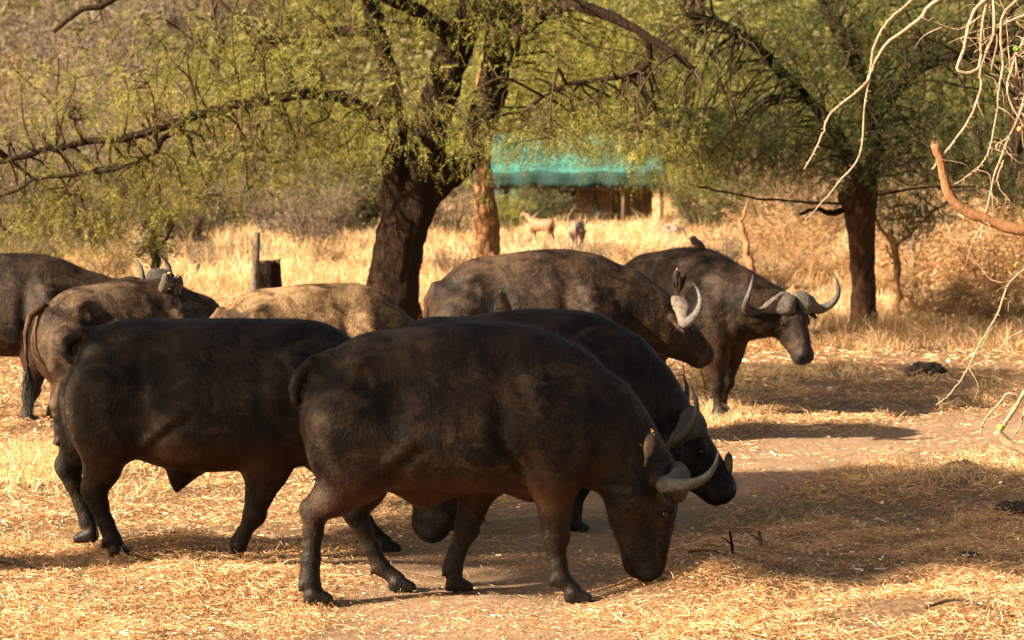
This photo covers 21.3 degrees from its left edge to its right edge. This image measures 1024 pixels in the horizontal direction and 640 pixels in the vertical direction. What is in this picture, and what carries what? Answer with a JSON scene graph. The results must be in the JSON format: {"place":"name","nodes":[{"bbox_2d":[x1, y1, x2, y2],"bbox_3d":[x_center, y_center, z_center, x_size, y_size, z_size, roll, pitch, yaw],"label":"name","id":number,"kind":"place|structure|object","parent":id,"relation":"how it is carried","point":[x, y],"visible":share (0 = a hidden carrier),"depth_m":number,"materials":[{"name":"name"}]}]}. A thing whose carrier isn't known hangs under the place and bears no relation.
{"place":"outdoors","nodes":[
{"label":"outdoors","id":0,"kind":"place"},
{"bbox_2d":[0,0,1023,639],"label":"ground","id":1,"kind":"structure","parent":0,"point":[498,518],"depth_m":17.71,"materials":[{"name":"soil"}]},
{"bbox_2d":[0,70,66,206],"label":"bush","id":2,"kind":"object","parent":1,"relation":"on","point":[15,128],"visible":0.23,"depth_m":69.60,"materials":[{"name":"green plant"}]},
{"bbox_2d":[0,218,76,261],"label":"bush","id":3,"kind":"object","parent":1,"relation":"on","point":[38,249],"visible":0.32,"depth_m":45.99,"materials":[{"name":"grey plant"}]},
{"bbox_2d":[0,50,87,146],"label":"bush","id":4,"kind":"object","parent":1,"relation":"on","point":[25,89],"visible":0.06,"depth_m":78.62,"materials":[{"name":"green plant"}]},
{"bbox_2d":[0,137,95,252],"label":"bush","id":5,"kind":"object","parent":1,"relation":"on","point":[20,208],"visible":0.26,"depth_m":51.77,"materials":[{"name":"green plant"}]},
{"bbox_2d":[0,0,128,88],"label":"bush","id":6,"kind":"object","parent":1,"relation":"on","point":[5,34],"visible":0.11,"depth_m":96.17,"materials":[{"name":"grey plant"}]},
{"bbox_2d":[0,30,131,125],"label":"bush","id":7,"kind":"object","parent":1,"relation":"on","point":[52,71],"visible":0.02,"depth_m":86.80,"materials":[{"name":"green plant"}]},
{"bbox_2d":[0,90,132,240],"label":"bush","id":8,"kind":"object","parent":1,"relation":"on","point":[66,133],"visible":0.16,"depth_m":59.38,"materials":[{"name":"green plant"}]},
{"bbox_2d":[0,430,144,489],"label":"hay tuft","id":9,"kind":"object","parent":1,"relation":"on","point":[43,460],"visible":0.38,"depth_m":20.71,"materials":[{"name":"yellow plant"}]},
{"bbox_2d":[0,40,144,216],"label":"bush","id":10,"kind":"object","parent":1,"relation":"on","point":[49,118],"visible":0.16,"depth_m":73.05,"materials":[{"name":"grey plant"}]},
{"bbox_2d":[0,0,184,126],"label":"bush","id":11,"kind":"object","parent":1,"relation":"on","point":[97,66],"visible":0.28,"depth_m":91.63,"materials":[{"name":"green plant"}]},
{"bbox_2d":[0,249,185,422],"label":"buffalo","id":12,"kind":"object","parent":1,"relation":"on","point":[29,282],"visible":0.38,"depth_m":23.70,"materials":[{"name":"black"}]},
{"bbox_2d":[23,155,166,251],"bbox_3d":[-8.238,-2.267,54.024,2.804,2.269,2.711,2,4,22],"label":"bush","id":13,"kind":"object","parent":1,"relation":"on","point":[93,230],"visible":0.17,"depth_m":53.91,"materials":[{"name":"green plant"}]},
{"bbox_2d":[1,0,205,84],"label":"bush","id":14,"kind":"object","parent":1,"relation":"on","point":[76,27],"visible":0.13,"depth_m":98.78,"materials":[{"name":"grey plant"}]},
{"bbox_2d":[68,233,147,277],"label":"bush","id":15,"kind":"object","parent":1,"relation":"on","point":[117,266],"visible":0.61,"depth_m":44.95,"materials":[{"name":"beige plant"}]},
{"bbox_2d":[0,40,220,206],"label":"bush","id":16,"kind":"object","parent":1,"relation":"on","point":[12,87],"visible":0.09,"depth_m":77.25,"materials":[{"name":"green plant"}]},
{"bbox_2d":[15,275,219,449],"bbox_3d":[-3.041,0.314,22.369,2.233,1.429,0.858,-3,5,-31],"label":"buffalo","id":17,"kind":"object","parent":1,"relation":"on","point":[59,317],"visible":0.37,"depth_m":21.92,"materials":[{"name":"black"}]},
{"bbox_2d":[0,7,237,208],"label":"bush","id":18,"kind":"object","parent":1,"relation":"on","point":[94,71],"visible":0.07,"depth_m":79.15,"materials":[{"name":"green plant"}]},
{"bbox_2d":[38,93,208,231],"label":"bush","id":19,"kind":"object","parent":1,"relation":"on","point":[101,155],"visible":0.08,"depth_m":65.69,"materials":[{"name":"green plant"}]},
{"bbox_2d":[62,229,236,254],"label":"grey scrub","id":20,"kind":"object","parent":1,"relation":"on","point":[202,242],"visible":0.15,"depth_m":56.55,"materials":[{"name":"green plant"}]},
{"bbox_2d":[123,176,184,268],"bbox_3d":[-4.429,-1.022,34.016,0.885,1.580,1.118,3,5,32],"label":"sapling","id":21,"kind":"object","parent":1,"relation":"on","point":[156,261],"visible":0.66,"depth_m":33.93,"materials":[{"name":"green plant"}]},
{"bbox_2d":[88,52,245,161],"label":"bush","id":22,"kind":"object","parent":1,"relation":"on","point":[179,103],"visible":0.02,"depth_m":85.48,"materials":[{"name":"green plant"}]},
{"bbox_2d":[0,527,362,639],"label":"loose hay","id":23,"kind":"object","parent":1,"relation":"on","point":[232,567],"visible":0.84,"depth_m":15.15,"materials":[{"name":"plant"}]},
{"bbox_2d":[74,78,288,211],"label":"bush","id":24,"kind":"object","parent":1,"relation":"on","point":[146,151],"visible":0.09,"depth_m":75.42,"materials":[{"name":"green plant"}]},
{"bbox_2d":[134,155,249,245],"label":"bush","id":25,"kind":"object","parent":1,"relation":"on","point":[199,229],"visible":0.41,"depth_m":56.93,"materials":[{"name":"green plant"}]},
{"bbox_2d":[181,246,226,274],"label":"bush","id":26,"kind":"object","parent":1,"relation":"on","point":[190,254],"visible":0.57,"depth_m":46.97,"materials":[{"name":"grey plant"}]},
{"bbox_2d":[106,0,302,76],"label":"bush","id":27,"kind":"object","parent":1,"relation":"on","point":[219,12],"visible":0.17,"depth_m":102.69,"materials":[{"name":"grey plant"}]},
{"bbox_2d":[127,231,302,264],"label":"grey scrub","id":28,"kind":"object","parent":1,"relation":"on","point":[241,256],"visible":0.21,"depth_m":52.88,"materials":[{"name":"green plant"}]},
{"bbox_2d":[147,117,315,232],"bbox_3d":[-6.470,-3.251,62.709,4.448,2.920,3.653,-3,5,-33],"label":"bush","id":29,"kind":"object","parent":1,"relation":"on","point":[226,220],"visible":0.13,"depth_m":62.70,"materials":[{"name":"green plant"}]},
{"bbox_2d":[132,30,372,180],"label":"bush","id":30,"kind":"object","parent":1,"relation":"on","point":[245,112],"visible":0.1,"depth_m":88.55,"materials":[{"name":"green plant"}]},
{"bbox_2d":[53,313,456,558],"bbox_3d":[-1.420,0.674,16.593,2.828,1.504,0.969,0,4,0],"label":"buffalo","id":31,"kind":"object","parent":1,"relation":"on","point":[183,403],"visible":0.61,"depth_m":16.29,"materials":[{"name":"black"}]},
{"bbox_2d":[250,232,260,290],"bbox_3d":[-2.968,-0.216,31.273,0.163,1.583,0.147,0,4,0],"label":"wooden post","id":32,"kind":"object","parent":1,"relation":"on","point":[255,277],"visible":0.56,"depth_m":31.20,"materials":[{"name":"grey wood"}]},
{"bbox_2d":[260,259,281,288],"bbox_3d":[-2.787,-0.064,31.578,0.628,1.299,0.612,0,4,0],"label":"tree stump","id":33,"kind":"object","parent":1,"relation":"on","point":[270,274],"visible":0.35,"depth_m":31.41,"materials":[{"name":"brown wood"}]},
{"bbox_2d":[217,150,326,238],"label":"bush","id":34,"kind":"object","parent":1,"relation":"on","point":[254,207],"visible":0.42,"depth_m":59.81,"materials":[{"name":"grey plant"}]},
{"bbox_2d":[250,163,373,248],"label":"bush","id":35,"kind":"object","parent":1,"relation":"on","point":[328,223],"visible":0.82,"depth_m":55.80,"materials":[{"name":"grey plant"}]},
{"bbox_2d":[210,281,414,337],"bbox_3d":[-1.452,0.376,21.417,2.104,1.423,0.872,-1,4,-14],"label":"buffalo","id":36,"kind":"object","parent":1,"relation":"on","point":[355,308],"visible":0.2,"depth_m":21.17,"materials":[{"name":"black"}]},
{"bbox_2d":[303,230,356,265],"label":"bush","id":37,"kind":"object","parent":1,"relation":"on","point":[324,250],"visible":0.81,"depth_m":48.89,"materials":[{"name":"beige plant"}]},
{"bbox_2d":[276,137,408,235],"bbox_3d":[-3.767,-2.962,61.753,3.702,2.430,3.040,-1,4,-15],"label":"bush","id":38,"kind":"object","parent":1,"relation":"on","point":[367,218],"visible":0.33,"depth_m":61.72,"materials":[{"name":"green plant"}]},
{"bbox_2d":[0,0,723,319],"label":"acacia tree","id":39,"kind":"object","parent":1,"relation":"on","point":[424,180],"visible":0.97,"depth_m":31.43,"materials":[{"name":"green plant"}]},
{"bbox_2d":[232,0,538,78],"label":"bush","id":40,"kind":"object","parent":1,"relation":"on","point":[410,17],"visible":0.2,"depth_m":102.53,"materials":[{"name":"plant"}]},
{"bbox_2d":[262,71,514,194],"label":"bush","id":41,"kind":"object","parent":1,"relation":"on","point":[337,133],"visible":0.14,"depth_m":87.36,"materials":[{"name":"plant"}]},
{"bbox_2d":[311,73,531,205],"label":"bush","id":42,"kind":"object","parent":1,"relation":"on","point":[454,118],"visible":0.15,"depth_m":83.95,"materials":[{"name":"plant"}]},
{"bbox_2d":[426,242,475,277],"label":"bush","id":43,"kind":"object","parent":1,"relation":"on","point":[440,261],"visible":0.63,"depth_m":45.96,"materials":[{"name":"grey plant"}]},
{"bbox_2d":[428,171,502,236],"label":"bush","id":44,"kind":"object","parent":1,"relation":"on","point":[441,212],"visible":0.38,"depth_m":59.88,"materials":[{"name":"grey plant"}]},
{"bbox_2d":[472,53,504,257],"bbox_3d":[-0.279,-2.022,34.145,0.443,4.941,0.365,0,4,0],"label":"dead trunk","id":45,"kind":"object","parent":1,"relation":"on","point":[487,229],"visible":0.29,"depth_m":34.08,"materials":[{"name":"wood"}]},
{"bbox_2d":[464,189,539,231],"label":"bush","id":46,"kind":"object","parent":1,"relation":"on","point":[503,208],"visible":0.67,"depth_m":63.78,"materials":[{"name":"green plant"}]},
{"bbox_2d":[289,315,718,604],"bbox_3d":[-0.065,0.747,15.196,2.391,1.607,0.955,0,4,0],"label":"buffalo","id":47,"kind":"object","parent":1,"relation":"on","point":[477,418],"visible":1,"depth_m":14.90,"materials":[{"name":"black"}]},
{"bbox_2d":[640,428,657,466],"bbox_3d":[0.761,0.700,14.984,0.118,0.199,0.068,-14,1,11],"label":"oxpecker","id":48,"kind":"object","parent":47,"relation":"attached to","point":[651,440],"visible":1,"depth_m":14.96,"materials":[{"name":"brown"}]},
{"bbox_2d":[0,517,1023,639],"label":"straw litter","id":49,"kind":"object","parent":1,"relation":"on","point":[958,541],"visible":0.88,"depth_m":15.37,"materials":[{"name":"plant"}]},
{"bbox_2d":[925,599,1023,619],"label":"stick","id":50,"kind":"object","parent":49,"relation":"on","point":[948,600],"visible":1,"depth_m":14.27,"materials":[{"name":"wood"}]},
{"bbox_2d":[0,381,1023,535],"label":"straw litter","id":51,"kind":"object","parent":1,"relation":"on","point":[39,513],"visible":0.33,"depth_m":19.54,"materials":[{"name":"plant"}]},
{"bbox_2d":[0,0,1023,172],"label":"woodland","id":52,"kind":"object","parent":1,"relation":"on","point":[428,51],"visible":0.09,"depth_m":100.90,"materials":[{"name":"green plant"}]},
{"bbox_2d":[0,284,1023,393],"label":"straw litter","id":53,"kind":"object","parent":1,"relation":"on","point":[885,379],"visible":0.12,"depth_m":29.77,"materials":[{"name":"plant"}]},
{"bbox_2d":[424,29,640,133],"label":"bush","id":54,"kind":"object","parent":1,"relation":"on","point":[468,71],"visible":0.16,"depth_m":89.39,"materials":[{"name":"green plant"}]},
{"bbox_2d":[520,197,555,240],"bbox_3d":[0.528,-2.018,56.571,0.963,1.068,0.286,3,5,40],"label":"impala","id":55,"kind":"object","parent":1,"relation":"on","point":[536,225],"visible":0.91,"depth_m":56.44,"materials":[{"name":"beige"}]},
{"bbox_2d":[502,181,576,225],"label":"bush","id":56,"kind":"object","parent":1,"relation":"on","point":[544,211],"visible":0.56,"depth_m":65.69,"materials":[{"name":"green plant"}]},
{"bbox_2d":[462,233,623,254],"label":"grey scrub","id":57,"kind":"object","parent":1,"relation":"on","point":[520,244],"visible":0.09,"depth_m":54.47,"materials":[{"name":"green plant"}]},
{"bbox_2d":[90,134,1021,223],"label":"dry grass","id":58,"kind":"structure","parent":1,"relation":"on","point":[656,201],"depth_m":79.57,"materials":[{"name":"plant"}]},
{"bbox_2d":[397,303,738,530],"bbox_3d":[0.303,0.614,17.842,2.433,1.491,1.044,0,4,0],"label":"buffalo","id":59,"kind":"object","parent":1,"relation":"on","point":[639,365],"visible":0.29,"depth_m":17.68,"materials":[{"name":"black"}]},
{"bbox_2d":[495,291,511,311],"bbox_3d":[-0.052,-0.086,17.760,0.120,0.214,0.075,-2,5,-30],"label":"oxpecker","id":60,"kind":"object","parent":59,"relation":"on","point":[504,304],"visible":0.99,"depth_m":17.73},
{"bbox_2d":[423,244,716,370],"bbox_3d":[0.453,0.164,22.402,2.552,1.633,0.870,0,4,0],"label":"buffalo","id":61,"kind":"object","parent":1,"relation":"on","point":[662,321],"visible":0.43,"depth_m":22.13,"materials":[{"name":"black"}]},
{"bbox_2d":[474,134,665,225],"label":"safari tent","id":62,"kind":"object","parent":1,"relation":"on","point":[626,206],"visible":0.39,"depth_m":68.46,"materials":[{"name":"teal fabric"}]},
{"bbox_2d":[567,214,586,250],"bbox_3d":[1.285,-1.604,52.657,0.338,0.861,1.158,1,4,8],"label":"impala","id":63,"kind":"object","parent":1,"relation":"on","point":[576,230],"visible":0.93,"depth_m":52.19,"materials":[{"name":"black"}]},
{"bbox_2d":[547,190,607,224],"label":"bush","id":64,"kind":"object","parent":1,"relation":"on","point":[571,215],"visible":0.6,"depth_m":68.74,"materials":[{"name":"green plant"}]},
{"bbox_2d":[469,0,707,120],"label":"bush","id":65,"kind":"object","parent":1,"relation":"on","point":[583,23],"visible":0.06,"depth_m":95.05,"materials":[{"name":"green plant"}]},
{"bbox_2d":[546,235,682,264],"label":"grey scrub","id":66,"kind":"object","parent":1,"relation":"on","point":[607,245],"visible":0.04,"depth_m":53.07,"materials":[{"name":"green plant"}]},
{"bbox_2d":[604,229,684,264],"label":"bush","id":67,"kind":"object","parent":1,"relation":"on","point":[623,256],"visible":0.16,"depth_m":47.01,"materials":[{"name":"beige plant"}]},
{"bbox_2d":[509,17,835,198],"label":"bush","id":68,"kind":"object","parent":1,"relation":"on","point":[618,87],"visible":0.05,"depth_m":86.62,"materials":[{"name":"green plant"}]},
{"bbox_2d":[655,164,769,234],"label":"bush","id":69,"kind":"object","parent":1,"relation":"on","point":[708,211],"visible":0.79,"depth_m":61.89,"materials":[{"name":"green plant"}]},
{"bbox_2d":[679,221,752,265],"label":"bush","id":70,"kind":"object","parent":1,"relation":"on","point":[731,243],"visible":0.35,"depth_m":46.02,"materials":[{"name":"grey plant"}]},
{"bbox_2d":[603,78,837,212],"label":"bush","id":71,"kind":"object","parent":1,"relation":"on","point":[704,178],"visible":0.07,"depth_m":78.69,"materials":[{"name":"green plant"}]},
{"bbox_2d":[625,245,840,417],"bbox_3d":[1.759,0.071,24.816,2.422,1.575,0.992,3,5,35],"label":"buffalo","id":72,"kind":"object","parent":1,"relation":"on","point":[743,306],"visible":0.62,"depth_m":24.30,"materials":[{"name":"black"}]},
{"bbox_2d":[728,200,757,271],"bbox_3d":[3.397,-1.185,40.018,0.456,1.165,0.143,0,4,0],"label":"sapling","id":73,"kind":"object","parent":1,"relation":"on","point":[749,258],"visible":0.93,"depth_m":39.99,"materials":[{"name":"brown plant"}]},
{"bbox_2d":[697,183,846,263],"bbox_3d":[5.061,-1.665,49.936,2.882,1.782,2.795,4,6,44],"label":"bush","id":74,"kind":"object","parent":1,"relation":"on","point":[761,239],"visible":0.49,"depth_m":49.90,"materials":[{"name":"beige plant"}]},
{"bbox_2d":[731,233,823,287],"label":"bush","id":75,"kind":"object","parent":1,"relation":"on","point":[775,277],"visible":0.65,"depth_m":42.94,"materials":[{"name":"brown plant"}]},
{"bbox_2d":[711,145,846,226],"bbox_3d":[6.330,-3.115,63.868,3.502,2.453,3.160,1,4,10],"label":"bush","id":76,"kind":"object","parent":1,"relation":"on","point":[755,209],"visible":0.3,"depth_m":63.55,"materials":[{"name":"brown plant"}]},
{"bbox_2d":[591,0,1023,324],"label":"acacia tree","id":77,"kind":"object","parent":1,"relation":"on","point":[857,200],"visible":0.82,"depth_m":34.72,"materials":[{"name":"green plant"}]},
{"bbox_2d":[759,220,877,283],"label":"bush","id":78,"kind":"object","parent":1,"relation":"on","point":[815,261],"visible":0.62,"depth_m":44.76,"materials":[{"name":"brown plant"}]},
{"bbox_2d":[751,161,889,241],"bbox_3d":[6.606,-2.486,57.862,2.971,2.082,2.681,2,5,30],"label":"bush","id":79,"kind":"object","parent":1,"relation":"on","point":[787,206],"visible":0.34,"depth_m":57.73,"materials":[{"name":"brown plant"}]},
{"bbox_2d":[720,74,920,204],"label":"bush","id":80,"kind":"object","parent":1,"relation":"on","point":[756,125],"visible":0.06,"depth_m":77.25,"materials":[{"name":"green plant"}]},
{"bbox_2d":[618,550,1023,639],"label":"loose hay","id":81,"kind":"object","parent":1,"relation":"on","point":[682,629],"visible":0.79,"depth_m":14.53,"materials":[{"name":"plant"}]},
{"bbox_2d":[750,124,906,228],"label":"bush","id":82,"kind":"object","parent":1,"relation":"on","point":[841,180],"visible":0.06,"depth_m":65.74,"materials":[{"name":"green plant"}]},
{"bbox_2d":[689,390,998,427],"bbox_3d":[2.897,0.762,24.630,3.493,0.294,2.294,0,4,0],"label":"hay tuft","id":83,"kind":"object","parent":1,"relation":"on","point":[704,412],"visible":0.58,"depth_m":24.72,"materials":[{"name":"yellow plant"}]},
{"bbox_2d":[674,0,1023,103],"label":"bush","id":84,"kind":"object","parent":1,"relation":"on","point":[866,10],"visible":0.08,"depth_m":96.48,"materials":[{"name":"green plant"}]},
{"bbox_2d":[702,450,1023,530],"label":"loose hay","id":85,"kind":"object","parent":1,"relation":"on","point":[854,473],"visible":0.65,"depth_m":18.70,"materials":[{"name":"plant"}]},
{"bbox_2d":[771,65,968,158],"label":"bush","id":86,"kind":"object","parent":1,"relation":"on","point":[861,107],"visible":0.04,"depth_m":81.76,"materials":[{"name":"green plant"}]},
{"bbox_2d":[838,257,927,297],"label":"bush","id":87,"kind":"object","parent":1,"relation":"on","point":[887,281],"visible":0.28,"depth_m":40.88,"materials":[{"name":"brown plant"}]},
{"bbox_2d":[831,176,960,256],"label":"bush","id":88,"kind":"object","parent":1,"relation":"on","point":[898,217],"visible":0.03,"depth_m":51.88,"materials":[{"name":"green plant"}]},
{"bbox_2d":[833,110,981,211],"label":"bush","id":89,"kind":"object","parent":1,"relation":"on","point":[970,134],"visible":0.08,"depth_m":74.86,"materials":[{"name":"green plant"}]},
{"bbox_2d":[804,0,1023,454],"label":"thorn bush","id":90,"kind":"object","parent":1,"relation":"on","point":[966,211],"visible":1,"depth_m":13.96,"materials":[{"name":"beige plant"}]},
{"bbox_2d":[875,187,953,316],"bbox_3d":[5.233,-0.835,36.554,1.229,1.988,1.303,3,5,34],"label":"sapling","id":91,"kind":"object","parent":1,"relation":"on","point":[893,242],"visible":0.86,"depth_m":36.49,"materials":[{"name":"green plant"}]},
{"bbox_2d":[881,195,959,292],"bbox_3d":[6.332,-1.106,42.062,1.319,1.734,1.182,2,5,28],"label":"sapling","id":92,"kind":"object","parent":1,"relation":"on","point":[912,244],"visible":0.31,"depth_m":41.98,"materials":[{"name":"green plant"}]},
{"bbox_2d":[905,361,947,376],"bbox_3d":[4.396,0.558,28.836,0.465,0.248,0.368,0,4,0],"label":"dung pile","id":93,"kind":"object","parent":1,"relation":"on","point":[931,368],"visible":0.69,"depth_m":28.72,"materials":[{"name":"black"}]},
{"bbox_2d":[834,189,1019,286],"bbox_3d":[6.892,-1.242,43.991,2.792,1.780,2.879,4,6,42],"label":"bush","id":94,"kind":"object","parent":1,"relation":"on","point":[888,260],"visible":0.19,"depth_m":43.72,"materials":[{"name":"brown plant"}]},
{"bbox_2d":[876,254,987,316],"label":"bush","id":95,"kind":"object","parent":1,"relation":"on","point":[941,302],"visible":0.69,"depth_m":36.95,"materials":[{"name":"brown plant"}]},
{"bbox_2d":[875,185,1023,302],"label":"bush","id":96,"kind":"object","parent":1,"relation":"on","point":[992,244],"visible":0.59,"depth_m":39.70,"materials":[{"name":"brown plant"}]},
{"bbox_2d":[880,141,1023,232],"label":"bush","id":97,"kind":"object","parent":1,"relation":"on","point":[975,205],"visible":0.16,"depth_m":55.58,"materials":[{"name":"brown plant"}]},
{"bbox_2d":[881,55,1023,202],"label":"bush","id":98,"kind":"object","parent":1,"relation":"on","point":[986,112],"visible":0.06,"depth_m":80.79,"materials":[{"name":"green plant"}]},
{"bbox_2d":[931,174,1023,277],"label":"bush","id":99,"kind":"object","parent":1,"relation":"on","point":[1000,215],"visible":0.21,"depth_m":44.81,"materials":[{"name":"brown plant"}]},
{"bbox_2d":[936,50,1021,147],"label":"bush","id":100,"kind":"object","parent":1,"relation":"on","point":[956,101],"visible":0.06,"depth_m":86.10,"materials":[{"name":"green plant"}]},
{"bbox_2d":[935,250,1023,326],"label":"bush","id":101,"kind":"object","parent":1,"relation":"on","point":[989,304],"visible":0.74,"depth_m":35.46,"materials":[{"name":"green plant"}]},
{"bbox_2d":[945,97,1023,222],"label":"bush","id":102,"kind":"object","parent":1,"relation":"on","point":[1021,186],"visible":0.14,"depth_m":65.19,"materials":[{"name":"green plant"}]},
{"bbox_2d":[973,68,1023,268],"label":"sapling","id":103,"kind":"object","parent":1,"relation":"on","point":[1018,149],"visible":0.16,"depth_m":46.83,"materials":[{"name":"plant"}]},
{"bbox_2d":[991,500,1023,516],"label":"dung pile","id":104,"kind":"object","parent":1,"relation":"on","point":[1015,506],"visible":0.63,"depth_m":18.06,"materials":[{"name":"black"}]},
{"bbox_2d":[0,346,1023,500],"bbox_3d":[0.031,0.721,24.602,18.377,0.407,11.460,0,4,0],"label":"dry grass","id":105,"kind":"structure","parent":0,"point":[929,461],"depth_m":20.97,"materials":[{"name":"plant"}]},
{"bbox_2d":[7,197,1022,286],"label":"dry grass","id":106,"kind":"structure","parent":0,"point":[635,234],"depth_m":53.59,"materials":[{"name":"plant"}]},
{"bbox_2d":[99,257,1023,353],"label":"dry grass","id":107,"kind":"structure","parent":0,"point":[887,325],"depth_m":34.56,"materials":[{"name":"plant"}]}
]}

